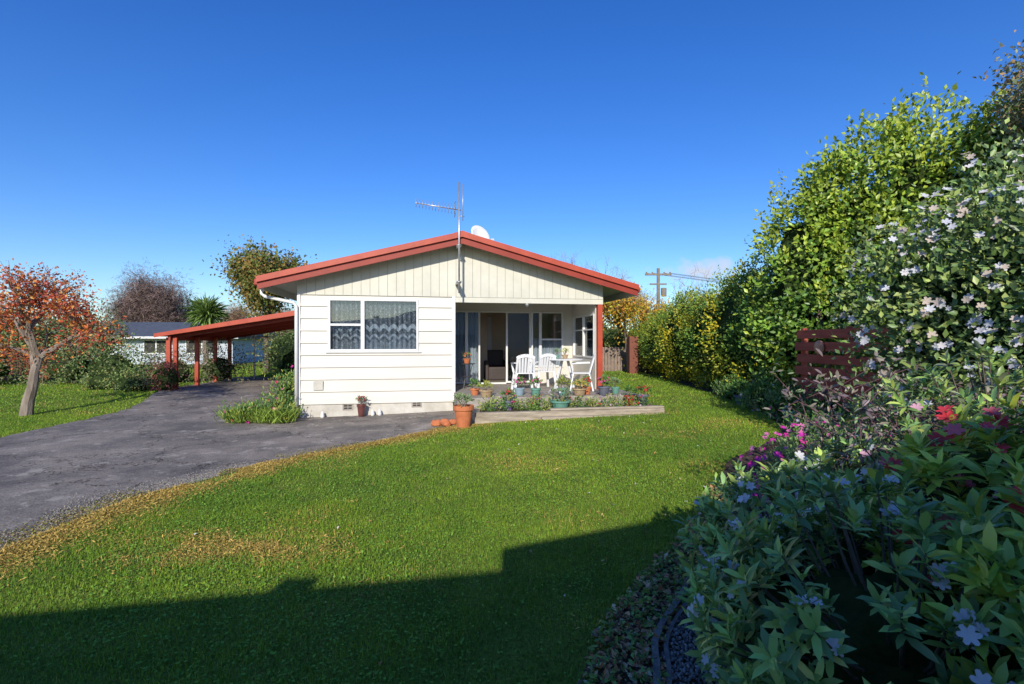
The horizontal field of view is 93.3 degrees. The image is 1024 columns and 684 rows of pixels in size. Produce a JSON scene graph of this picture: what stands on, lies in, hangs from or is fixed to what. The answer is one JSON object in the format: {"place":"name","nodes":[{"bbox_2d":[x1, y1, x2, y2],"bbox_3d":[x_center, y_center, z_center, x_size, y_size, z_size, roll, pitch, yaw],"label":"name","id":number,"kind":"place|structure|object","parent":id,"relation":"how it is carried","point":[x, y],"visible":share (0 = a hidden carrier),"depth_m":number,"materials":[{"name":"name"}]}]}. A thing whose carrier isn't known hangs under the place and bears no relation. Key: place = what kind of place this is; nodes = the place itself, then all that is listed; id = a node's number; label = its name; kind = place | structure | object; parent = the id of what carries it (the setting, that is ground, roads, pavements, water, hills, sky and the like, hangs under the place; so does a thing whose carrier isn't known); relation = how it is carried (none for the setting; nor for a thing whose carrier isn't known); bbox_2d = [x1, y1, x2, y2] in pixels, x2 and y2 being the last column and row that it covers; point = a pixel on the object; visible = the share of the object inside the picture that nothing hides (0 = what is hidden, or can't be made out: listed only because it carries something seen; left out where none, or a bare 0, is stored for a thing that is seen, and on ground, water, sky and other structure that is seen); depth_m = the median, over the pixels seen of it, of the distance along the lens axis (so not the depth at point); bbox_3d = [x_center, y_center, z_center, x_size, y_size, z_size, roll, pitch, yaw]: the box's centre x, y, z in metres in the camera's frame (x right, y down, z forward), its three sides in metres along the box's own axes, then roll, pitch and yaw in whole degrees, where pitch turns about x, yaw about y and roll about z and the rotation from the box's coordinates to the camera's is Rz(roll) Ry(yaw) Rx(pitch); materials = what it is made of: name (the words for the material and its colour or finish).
{"place":"outdoors","nodes":[
{"label":"outdoors","id":0,"kind":"place"},
{"bbox_2d":[0,377,472,547],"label":"driveway","id":1,"kind":"structure","parent":0,"point":[165,435],"depth_m":7.81,"materials":[{"name":"asphalt"}]},
{"bbox_2d":[0,432,416,549],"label":"loose stones","id":2,"kind":"object","parent":1,"relation":"on","point":[185,481],"visible":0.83,"depth_m":5.21,"materials":[{"name":"gravel"}]},
{"bbox_2d":[154,310,294,388],"bbox_3d":[-8.765,0.109,18.463,6.150,3.042,5.400,0,0,-10],"label":"carport","id":3,"kind":"object","parent":1,"relation":"on","point":[245,327],"visible":0.56,"depth_m":16.16,"materials":[{"name":"red paint"}]},
{"bbox_2d":[0,425,455,552],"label":"driveway moss","id":4,"kind":"object","parent":1,"relation":"on","point":[112,502],"visible":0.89,"depth_m":4.67,"materials":[{"name":"yellow plant"}]},
{"bbox_2d":[214,362,303,423],"bbox_3d":[-5.146,0.982,10.684,1.773,1.443,2.550,0,0,0],"label":"corner flowerbed","id":5,"kind":"object","parent":1,"relation":"on","point":[280,410],"visible":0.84,"depth_m":9.81,"materials":[{"name":"green plant"}]},
{"bbox_2d":[355,395,366,416],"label":"potted plant","id":6,"kind":"object","parent":1,"relation":"on","point":[361,409],"visible":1,"depth_m":10.51,"materials":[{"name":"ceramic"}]},
{"bbox_2d":[431,419,455,426],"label":"broken terracotta pots","id":7,"kind":"object","parent":1,"relation":"on","point":[444,422],"visible":0.94,"depth_m":9.01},
{"bbox_2d":[257,237,637,295],"bbox_3d":[-1.134,-1.712,10.665,8.320,1.255,0.043,0,0,-10],"label":"barge board","id":8,"kind":"object","parent":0,"point":[409,252],"visible":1,"depth_m":10.57,"materials":[{"name":"wood"}]},
{"bbox_2d":[0,361,956,683],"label":"ground","id":9,"kind":"structure","parent":0,"point":[482,655],"depth_m":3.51,"materials":[{"name":"plant"}]},
{"bbox_2d":[0,331,49,385],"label":"garden shrub","id":10,"kind":"object","parent":9,"relation":"on","point":[5,371],"visible":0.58,"depth_m":17.15,"materials":[{"name":"green plant"}]},
{"bbox_2d":[0,348,54,379],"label":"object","id":11,"kind":"structure","parent":9,"relation":"on","point":[18,365],"depth_m":19.50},
{"bbox_2d":[0,258,130,415],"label":"autumn maple tree","id":12,"kind":"object","parent":9,"relation":"on","point":[33,290],"visible":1,"depth_m":10.80,"materials":[{"name":"orange plant"}]},
{"bbox_2d":[0,294,147,363],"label":"garden tree","id":13,"kind":"object","parent":9,"relation":"on","point":[43,332],"visible":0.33,"depth_m":23.39,"materials":[{"name":"orange plant"}]},
{"bbox_2d":[7,329,163,385],"bbox_3d":[-15.273,0.393,17.608,5.749,2.520,2.960,0,0,13],"label":"garden shrub","id":14,"kind":"object","parent":9,"relation":"on","point":[103,360],"visible":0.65,"depth_m":17.37,"materials":[{"name":"green plant"}]},
{"bbox_2d":[75,362,153,392],"bbox_3d":[-12.579,1.157,15.407,3.023,1.019,1.526,0,0,14],"label":"garden shrub","id":15,"kind":"object","parent":9,"relation":"on","point":[128,382],"visible":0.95,"depth_m":15.18,"materials":[{"name":"green plant"}]},
{"bbox_2d":[97,261,200,321],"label":"bare oak tree","id":16,"kind":"object","parent":9,"relation":"on","point":[151,302],"visible":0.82,"depth_m":55.23,"materials":[{"name":"brown plant"}]},
{"bbox_2d":[58,339,270,363],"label":"walls","id":17,"kind":"structure","parent":9,"relation":"on","point":[247,346],"depth_m":33.76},
{"bbox_2d":[110,339,212,354],"bbox_3d":[-24.750,0.325,33.043,8.860,1.050,0.033,0,0,-6],"label":"window trim","id":18,"kind":"structure","parent":17,"relation":"attached to","point":[155,340],"depth_m":33.08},
{"bbox_2d":[111,341,212,352],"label":"windows","id":19,"kind":"structure","parent":17,"relation":"attached to","point":[152,343],"depth_m":33.14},
{"bbox_2d":[53,322,277,338],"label":"roof","id":20,"kind":"structure","parent":17,"relation":"on","point":[149,329],"depth_m":35.03,"materials":[{"name":"metal"}]},
{"bbox_2d":[140,355,192,391],"bbox_3d":[-10.920,1.026,15.240,1.258,1.259,1.289,0,0,37],"label":"dark red shrub","id":21,"kind":"object","parent":9,"relation":"on","point":[164,378],"visible":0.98,"depth_m":15.02,"materials":[{"name":"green plant"}]},
{"bbox_2d":[136,337,262,383],"bbox_3d":[-11.922,0.627,18.404,4.311,2.071,2.791,0,0,-35],"label":"garden shrub","id":22,"kind":"object","parent":9,"relation":"on","point":[220,369],"visible":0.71,"depth_m":18.42,"materials":[{"name":"green plant"}]},
{"bbox_2d":[179,293,231,364],"bbox_3d":[-16.413,-0.563,25.965,2.486,4.447,2.685,0,0,0],"label":"cabbage palm","id":23,"kind":"object","parent":9,"relation":"on","point":[206,311],"visible":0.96,"depth_m":25.74,"materials":[{"name":"green plant"}]},
{"bbox_2d":[217,296,252,321],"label":"bare tree","id":24,"kind":"object","parent":9,"relation":"on","point":[232,314],"visible":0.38,"depth_m":58.92,"materials":[{"name":"brown plant"}]},
{"bbox_2d":[202,234,316,371],"bbox_3d":[-12.662,-1.808,24.754,5.414,7.692,5.796,0,0,-31],"label":"autumn tree","id":25,"kind":"object","parent":9,"relation":"on","point":[247,268],"visible":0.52,"depth_m":23.77,"materials":[{"name":"green plant"}]},
{"bbox_2d":[255,330,294,372],"bbox_3d":[-9.515,-0.044,23.818,6.733,3.537,3.380,0,0,0],"label":"garden shrub","id":26,"kind":"object","parent":9,"relation":"on","point":[276,340],"visible":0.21,"depth_m":23.52,"materials":[{"name":"green plant"}]},
{"bbox_2d":[264,336,294,377],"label":"garden shrub","id":27,"kind":"object","parent":9,"relation":"on","point":[288,358],"visible":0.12,"depth_m":21.19,"materials":[{"name":"green plant"}]},
{"bbox_2d":[0,291,689,346],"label":"distant trees","id":28,"kind":"object","parent":9,"relation":"on","point":[605,328],"visible":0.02,"depth_m":57.80,"materials":[{"name":"green plant"}]},
{"bbox_2d":[0,421,724,638],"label":"dry grass","id":29,"kind":"structure","parent":9,"relation":"on","point":[117,509],"depth_m":4.19,"materials":[{"name":"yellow plant"}]},
{"bbox_2d":[331,301,415,348],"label":"front room back wall","id":30,"kind":"structure","parent":9,"relation":"on","point":[347,312],"depth_m":12.14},
{"bbox_2d":[300,402,452,417],"bbox_3d":[-2.990,1.556,10.871,3.300,0.388,0.150,0,0,-10],"label":"foundation","id":31,"kind":"object","parent":9,"relation":"on","point":[331,410],"visible":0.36,"depth_m":10.79,"materials":[{"name":"paint"}]},
{"bbox_2d":[300,295,451,404],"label":"weatherboards","id":32,"kind":"object","parent":31,"relation":"on","point":[391,377],"visible":1,"depth_m":10.78,"materials":[{"name":"white paint"}]},
{"bbox_2d":[325,351,420,352],"bbox_3d":[-3.062,0.224,10.736,2.050,0.023,0.050,0,0,-10],"label":"front window sill","id":33,"kind":"structure","parent":32,"relation":"attached to","point":[376,352],"depth_m":10.74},
{"bbox_2d":[328,298,418,351],"bbox_3d":[-3.070,-0.375,10.768,1.945,1.170,0.085,0,0,-10],"label":"front window frame","id":34,"kind":"object","parent":32,"relation":"attached to","point":[362,325],"visible":1,"depth_m":10.69,"materials":[{"name":"wood"}]},
{"bbox_2d":[331,302,415,348],"bbox_3d":[-3.089,-0.365,10.868,1.945,1.150,0.051,0,0,-10],"label":"front window curtain","id":35,"kind":"object","parent":34,"relation":"hanging from","point":[385,326],"visible":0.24,"depth_m":10.88,"materials":[{"name":"white fabric"}]},
{"bbox_2d":[301,306,451,392],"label":"board joints","id":36,"kind":"object","parent":32,"relation":"attached to","point":[349,367],"visible":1,"depth_m":10.68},
{"bbox_2d":[297,293,454,404],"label":"corner boards","id":37,"kind":"object","parent":31,"relation":"on","point":[453,341],"visible":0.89,"depth_m":11.04,"materials":[{"name":"wood"}]},
{"bbox_2d":[260,290,297,407],"bbox_3d":[-4.982,0.155,10.341,0.762,2.690,0.072,0,0,-12],"label":"downpipe","id":38,"kind":"object","parent":37,"relation":"attached to","point":[296,332],"visible":0.77,"depth_m":10.38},
{"bbox_2d":[0,436,767,683],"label":"lawn clover","id":39,"kind":"object","parent":9,"relation":"on","point":[287,625],"visible":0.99,"depth_m":3.45,"materials":[{"name":"green plant"}]},
{"bbox_2d":[194,414,717,665],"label":"fallen leaves","id":40,"kind":"object","parent":9,"relation":"on","point":[380,662],"visible":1,"depth_m":5.04,"materials":[{"name":"brown plant"}]},
{"bbox_2d":[452,392,473,427],"bbox_3d":[-0.904,1.239,8.869,0.441,0.643,0.468,0,0,-29],"label":"terracotta pot","id":41,"kind":"object","parent":9,"relation":"on","point":[463,414],"visible":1,"depth_m":8.74,"materials":[{"name":"ceramic"}]},
{"bbox_2d":[453,383,637,411],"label":"patio slab","id":42,"kind":"structure","parent":9,"relation":"on","point":[498,388],"depth_m":10.59,"materials":[{"name":"concrete"}]},
{"bbox_2d":[469,378,481,394],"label":"flower pot","id":43,"kind":"object","parent":42,"relation":"on","point":[475,391],"visible":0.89,"depth_m":10.45,"materials":[{"name":"ceramic"}]},
{"bbox_2d":[474,379,493,396],"bbox_3d":[-0.558,0.956,10.108,0.454,0.387,0.377,0,0,-18],"label":"flower pot","id":44,"kind":"object","parent":42,"relation":"on","point":[485,392],"visible":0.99,"depth_m":10.04,"materials":[{"name":"ceramic"}]},
{"bbox_2d":[455,303,569,382],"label":"verandah wall","id":45,"kind":"structure","parent":42,"relation":"on","point":[565,309],"depth_m":13.53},
{"bbox_2d":[455,311,479,383],"bbox_3d":[-1.223,0.140,13.155,0.710,1.980,0.085,0,0,-10],"label":"verandah door left frame","id":46,"kind":"object","parent":45,"relation":"attached to","point":[466,334],"visible":0.68,"depth_m":13.12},
{"bbox_2d":[456,312,477,381],"bbox_3d":[-1.242,0.150,13.255,0.710,1.960,0.052,0,0,-10],"label":"verandah door left curtain","id":47,"kind":"object","parent":46,"relation":"hanging from","point":[472,334],"visible":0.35,"depth_m":13.26,"materials":[{"name":"fabric"}]},
{"bbox_2d":[396,258,601,299],"bbox_3d":[-1.230,-1.677,11.140,6.960,1.285,0.068,0,0,-10],"label":"gable backing","id":48,"kind":"object","parent":45,"relation":"on","point":[396,278],"visible":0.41,"depth_m":10.86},
{"bbox_2d":[416,182,464,292],"bbox_3d":[-1.454,-2.280,10.521,1.136,2.420,0.568,0,0,-43],"label":"tv antenna","id":49,"kind":"object","parent":48,"relation":"attached to","point":[458,247],"visible":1,"depth_m":10.54,"materials":[{"name":"grey metal"}]},
{"bbox_2d":[297,244,602,299],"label":"gable boards","id":50,"kind":"object","parent":48,"relation":"attached to","point":[484,273],"visible":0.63,"depth_m":11.05,"materials":[{"name":"wood"}]},
{"bbox_2d":[506,311,530,382],"bbox_3d":[0.177,0.140,13.448,0.710,1.980,0.085,0,0,-10],"label":"sliding door frame","id":51,"kind":"object","parent":45,"relation":"attached to","point":[507,312],"visible":0.76,"depth_m":13.36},
{"bbox_2d":[531,311,562,366],"bbox_3d":[0.986,-0.075,13.554,0.920,1.550,0.085,0,0,-10],"label":"verandah window frame","id":52,"kind":"object","parent":45,"relation":"attached to","point":[540,333],"visible":0.65,"depth_m":13.48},
{"bbox_2d":[533,338,560,364],"bbox_3d":[0.968,0.295,13.655,0.920,0.810,0.051,0,0,-10],"label":"verandah window curtain","id":53,"kind":"object","parent":52,"relation":"hanging from","point":[549,346],"visible":0.56,"depth_m":13.67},
{"bbox_2d":[511,376,526,395],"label":"flower pot","id":54,"kind":"object","parent":42,"relation":"on","point":[519,390],"visible":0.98,"depth_m":10.39,"materials":[{"name":"ceramic"}]},
{"bbox_2d":[511,354,536,391],"bbox_3d":[0.283,0.716,11.428,0.560,0.879,0.596,0,0,-8],"label":"plastic chair","id":55,"kind":"object","parent":42,"relation":"on","point":[523,367],"visible":0.98,"depth_m":11.21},
{"bbox_2d":[528,376,542,396],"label":"flower pot","id":56,"kind":"object","parent":42,"relation":"on","point":[536,380],"visible":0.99,"depth_m":10.21,"materials":[{"name":"ceramic"}]},
{"bbox_2d":[529,353,557,388],"bbox_3d":[0.787,0.716,12.079,0.560,0.879,0.596,0,0,-20],"label":"plastic chair","id":57,"kind":"object","parent":42,"relation":"on","point":[547,364],"visible":0.82,"depth_m":11.87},
{"bbox_2d":[550,358,582,388],"bbox_3d":[1.320,0.785,12.050,0.900,0.740,0.900,0,0,0],"label":"garden table","id":58,"kind":"object","parent":42,"relation":"on","point":[561,360],"visible":0.83,"depth_m":11.89,"materials":[{"name":"white plastic"}]},
{"bbox_2d":[569,379,588,395],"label":"flower pot","id":59,"kind":"object","parent":42,"relation":"on","point":[579,390],"visible":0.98,"depth_m":10.30,"materials":[{"name":"ceramic"}]},
{"bbox_2d":[570,354,594,390],"bbox_3d":[1.682,0.716,11.547,0.596,0.879,0.560,0,0,8],"label":"plastic chair","id":60,"kind":"object","parent":42,"relation":"on","point":[573,372],"visible":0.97,"depth_m":11.33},
{"bbox_2d":[572,304,595,388],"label":"end screen wall","id":61,"kind":"structure","parent":42,"relation":"on","point":[579,310],"depth_m":12.55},
{"bbox_2d":[573,314,593,357],"bbox_3d":[1.914,-0.150,12.749,0.120,1.100,1.700,0,0,-10],"label":"end screen frame","id":62,"kind":"object","parent":61,"relation":"attached to","point":[583,330],"visible":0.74,"depth_m":12.72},
{"bbox_2d":[575,316,592,355],"bbox_3d":[1.916,-0.150,12.749,0.009,1.020,1.600,0,0,-10],"label":"end screen glass","id":63,"kind":"object","parent":62,"relation":"in","point":[588,337],"visible":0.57,"depth_m":12.69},
{"bbox_2d":[596,304,602,388],"bbox_3d":[2.125,0.121,11.751,0.120,2.058,0.120,0,0,-10],"label":"verandah post","id":64,"kind":"object","parent":42,"relation":"on","point":[599,340],"visible":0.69,"depth_m":11.70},
{"bbox_2d":[455,297,602,304],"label":"verandah beam","id":65,"kind":"structure","parent":64,"relation":"on","point":[527,300],"depth_m":11.38,"materials":[{"name":"wood"}]},
{"bbox_2d":[597,374,609,395],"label":"flower pot","id":66,"kind":"object","parent":42,"relation":"on","point":[603,390],"visible":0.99,"depth_m":10.40,"materials":[{"name":"ceramic"}]},
{"bbox_2d":[471,405,664,423],"bbox_3d":[1.180,1.502,9.842,3.940,0.395,0.840,0,0,-10],"label":"patio planter","id":67,"kind":"object","parent":9,"relation":"on","point":[480,416],"visible":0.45,"depth_m":9.50,"materials":[{"name":"concrete"}]},
{"bbox_2d":[499,387,515,410],"bbox_3d":[-0.072,1.152,9.789,0.328,0.456,0.311,0,0,30],"label":"flower pot","id":68,"kind":"object","parent":67,"relation":"on","point":[508,391],"visible":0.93,"depth_m":9.75,"materials":[{"name":"ceramic"}]},
{"bbox_2d":[548,386,572,407],"bbox_3d":[0.997,1.123,9.763,0.519,0.513,0.509,0,0,0],"label":"flower pot","id":69,"kind":"object","parent":67,"relation":"on","point":[561,404],"visible":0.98,"depth_m":9.67,"materials":[{"name":"ceramic"}]},
{"bbox_2d":[474,390,652,411],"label":"planter flowers","id":70,"kind":"object","parent":67,"relation":"in","point":[548,404],"visible":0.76,"depth_m":9.86,"materials":[{"name":"green plant"}]},
{"bbox_2d":[633,384,652,405],"bbox_3d":[2.779,1.122,10.315,0.435,0.455,0.315,0,0,0],"label":"flower pot","id":71,"kind":"object","parent":67,"relation":"on","point":[640,387],"visible":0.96,"depth_m":10.26,"materials":[{"name":"plant"}]},
{"bbox_2d":[582,255,655,369],"bbox_3d":[4.434,-1.166,22.032,4.309,6.032,3.616,0,0,26],"label":"autumn tree","id":72,"kind":"object","parent":9,"relation":"on","point":[617,310],"visible":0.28,"depth_m":21.49,"materials":[{"name":"yellow plant"}]},
{"bbox_2d":[603,320,635,364],"bbox_3d":[11.926,-0.359,30.407,19.373,4.028,5.406,0,0,-11],"label":"background hedge","id":73,"kind":"object","parent":9,"relation":"on","point":[609,340],"visible":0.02,"depth_m":29.46,"materials":[{"name":"green plant"}]},
{"bbox_2d":[603,347,652,370],"bbox_3d":[4.600,0.900,24.040,4.800,1.300,0.080,0,0,0],"label":"timber fence","id":74,"kind":"object","parent":9,"relation":"on","point":[612,358],"visible":0.12,"depth_m":24.00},
{"bbox_2d":[627,337,637,373],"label":"brick pillar","id":75,"kind":"structure","parent":9,"relation":"on","point":[632,355],"depth_m":22.00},
{"bbox_2d":[645,268,724,308],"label":"utility pole","id":76,"kind":"object","parent":9,"relation":"on","point":[663,290],"visible":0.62,"depth_m":40.93,"materials":[{"name":"brown wood"}]},
{"bbox_2d":[455,377,528,384],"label":"interior floor","id":77,"kind":"structure","parent":0,"point":[525,378],"depth_m":14.44,"materials":[{"name":"carpet"}]},
{"bbox_2d":[484,350,509,380],"bbox_3d":[-0.499,0.700,14.828,0.750,0.900,0.750,0,0,-10],"label":"armchair","id":78,"kind":"object","parent":77,"relation":"on","point":[495,365],"visible":0.83,"depth_m":14.54,"materials":[{"name":"fabric"}]},
{"bbox_2d":[480,313,560,379],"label":"interior walls","id":79,"kind":"structure","parent":77,"relation":"on","point":[518,334],"depth_m":15.59,"materials":[{"name":"paint"}]},
{"bbox_2d":[487,317,491,349],"bbox_3d":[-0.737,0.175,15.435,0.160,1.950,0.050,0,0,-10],"label":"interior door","id":80,"kind":"structure","parent":79,"relation":"attached to","point":[489,333],"depth_m":15.41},
{"bbox_2d":[0,0,1023,339],"label":"sky","id":81,"kind":"structure","parent":0,"point":[645,136],"materials":[{"name":"blue"}]},
{"bbox_2d":[661,479,808,683],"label":"gravel","id":82,"kind":"structure","parent":0,"point":[681,665],"depth_m":2.52,"materials":[{"name":"gravel"}]},
{"bbox_2d":[596,370,937,683],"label":"garden bed soil","id":83,"kind":"structure","parent":0,"point":[747,457],"depth_m":3.22,"materials":[{"name":"soil"}]},
{"bbox_2d":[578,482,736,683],"bbox_3d":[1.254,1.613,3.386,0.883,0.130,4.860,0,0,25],"label":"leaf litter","id":84,"kind":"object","parent":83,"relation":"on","point":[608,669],"visible":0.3,"depth_m":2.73,"materials":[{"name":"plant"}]},
{"bbox_2d":[581,483,735,683],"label":"bed weeds","id":85,"kind":"object","parent":83,"relation":"on","point":[629,634],"visible":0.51,"depth_m":2.82,"materials":[{"name":"green plant"}]},
{"bbox_2d":[605,270,723,368],"bbox_3d":[8.194,-1.212,24.562,6.704,5.948,4.325,0,0,39],"label":"autumn tree","id":86,"kind":"object","parent":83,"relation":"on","point":[657,306],"visible":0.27,"depth_m":24.46,"materials":[{"name":"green plant"}]},
{"bbox_2d":[651,489,747,683],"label":"bed edging","id":87,"kind":"object","parent":83,"relation":"on","point":[655,651],"visible":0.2,"depth_m":2.63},
{"bbox_2d":[624,250,797,395],"bbox_3d":[7.047,-0.406,18.903,3.822,4.138,15.702,0,0,4],"label":"golden hedge","id":88,"kind":"object","parent":83,"relation":"on","point":[696,341],"visible":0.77,"depth_m":14.91,"materials":[{"name":"green plant"}]},
{"bbox_2d":[730,379,748,403],"bbox_3d":[5.382,1.150,11.307,0.471,0.599,0.513,0,0,0],"label":"flower pot","id":89,"kind":"object","parent":83,"relation":"on","point":[735,387],"visible":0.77,"depth_m":11.26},
{"bbox_2d":[744,381,767,410],"bbox_3d":[5.206,1.127,10.211,0.492,0.645,0.529,0,0,-42],"label":"flower pot","id":90,"kind":"object","parent":83,"relation":"on","point":[755,387],"visible":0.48,"depth_m":10.16,"materials":[{"name":"plant"}]},
{"bbox_2d":[774,390,812,423],"bbox_3d":[4.933,1.137,8.518,0.638,0.638,0.514,0,0,0],"label":"flower pot","id":91,"kind":"object","parent":83,"relation":"on","point":[783,399],"visible":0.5,"depth_m":8.44,"materials":[{"name":"plant"}]},
{"bbox_2d":[739,414,862,516],"bbox_3d":[3.170,1.276,5.251,2.521,0.816,1.242,0,0,-44],"label":"pink flower plant","id":92,"kind":"object","parent":83,"relation":"on","point":[779,453],"visible":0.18,"depth_m":5.22,"materials":[{"name":"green plant"}]},
{"bbox_2d":[710,371,938,474],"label":"border plants","id":93,"kind":"object","parent":83,"relation":"on","point":[763,400],"visible":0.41,"depth_m":8.98,"materials":[{"name":"green plant"}]},
{"bbox_2d":[672,446,1023,683],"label":"daphne bush","id":94,"kind":"object","parent":83,"relation":"on","point":[814,602],"visible":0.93,"depth_m":1.81,"materials":[{"name":"green plant"}]},
{"bbox_2d":[731,70,1023,401],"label":"laurel tree","id":95,"kind":"object","parent":83,"relation":"on","point":[803,268],"visible":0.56,"depth_m":9.82,"materials":[{"name":"green plant"}]},
{"bbox_2d":[763,346,1023,512],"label":"purple stem plant","id":96,"kind":"object","parent":83,"relation":"on","point":[870,413],"visible":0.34,"depth_m":3.34,"materials":[{"name":"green plant"}]},
{"bbox_2d":[768,338,1023,561],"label":"hydrangea bush","id":97,"kind":"object","parent":83,"relation":"on","point":[998,380],"visible":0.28,"depth_m":2.86,"materials":[{"name":"green plant"}]},
{"bbox_2d":[795,326,1020,430],"bbox_3d":[5.717,0.690,6.624,0.152,1.920,6.252,0,0,1],"label":"red slat fence","id":98,"kind":"object","parent":83,"relation":"on","point":[804,346],"visible":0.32,"depth_m":8.57,"materials":[{"name":"wood"}]},
{"bbox_2d":[809,116,1023,429],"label":"camellia bush","id":99,"kind":"object","parent":83,"relation":"on","point":[936,305],"visible":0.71,"depth_m":5.34,"materials":[{"name":"green plant"}]},
{"bbox_2d":[857,385,1023,683],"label":"azalea bush","id":100,"kind":"object","parent":83,"relation":"on","point":[994,583],"visible":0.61,"depth_m":1.85,"materials":[{"name":"green plant"}]},
{"bbox_2d":[961,29,1023,200],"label":"sparse shrub tree","id":101,"kind":"object","parent":83,"relation":"on","point":[1016,97],"visible":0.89,"depth_m":7.96,"materials":[{"name":"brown plant"}]},
{"bbox_3d":[-2.209,-1.848,16.607,8.280,1.135,12.040,0,0,-10],"label":"roof","id":102,"kind":"object","parent":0,"visible":0},
{"bbox_2d":[256,231,638,289],"bbox_3d":[-1.141,-1.829,10.707,8.340,1.214,0.230,0,0,-10],"label":"barge flashing","id":103,"kind":"object","parent":102,"relation":"attached to","point":[341,260],"visible":1,"depth_m":10.52,"materials":[{"name":"metal"}]},
{"bbox_2d":[260,286,634,302],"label":"eave fascia","id":104,"kind":"structure","parent":102,"relation":"attached to","point":[289,295],"depth_m":11.96,"materials":[{"name":"beige paint"}]},
{"bbox_2d":[273,281,622,296],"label":"soffit","id":105,"kind":"structure","parent":102,"relation":"attached to","point":[290,287],"depth_m":11.94,"materials":[{"name":"beige paint"}]},
{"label":"dish mount","id":106,"kind":"object","parent":102,"relation":"on","visible":0},
{"bbox_2d":[471,225,489,238],"bbox_3d":[-0.781,-2.584,11.725,0.536,0.536,0.069,5,-27,-38],"label":"satellite dish","id":107,"kind":"object","parent":106,"relation":"attached to","point":[477,230],"visible":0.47,"depth_m":11.79,"materials":[{"name":"white metal"}]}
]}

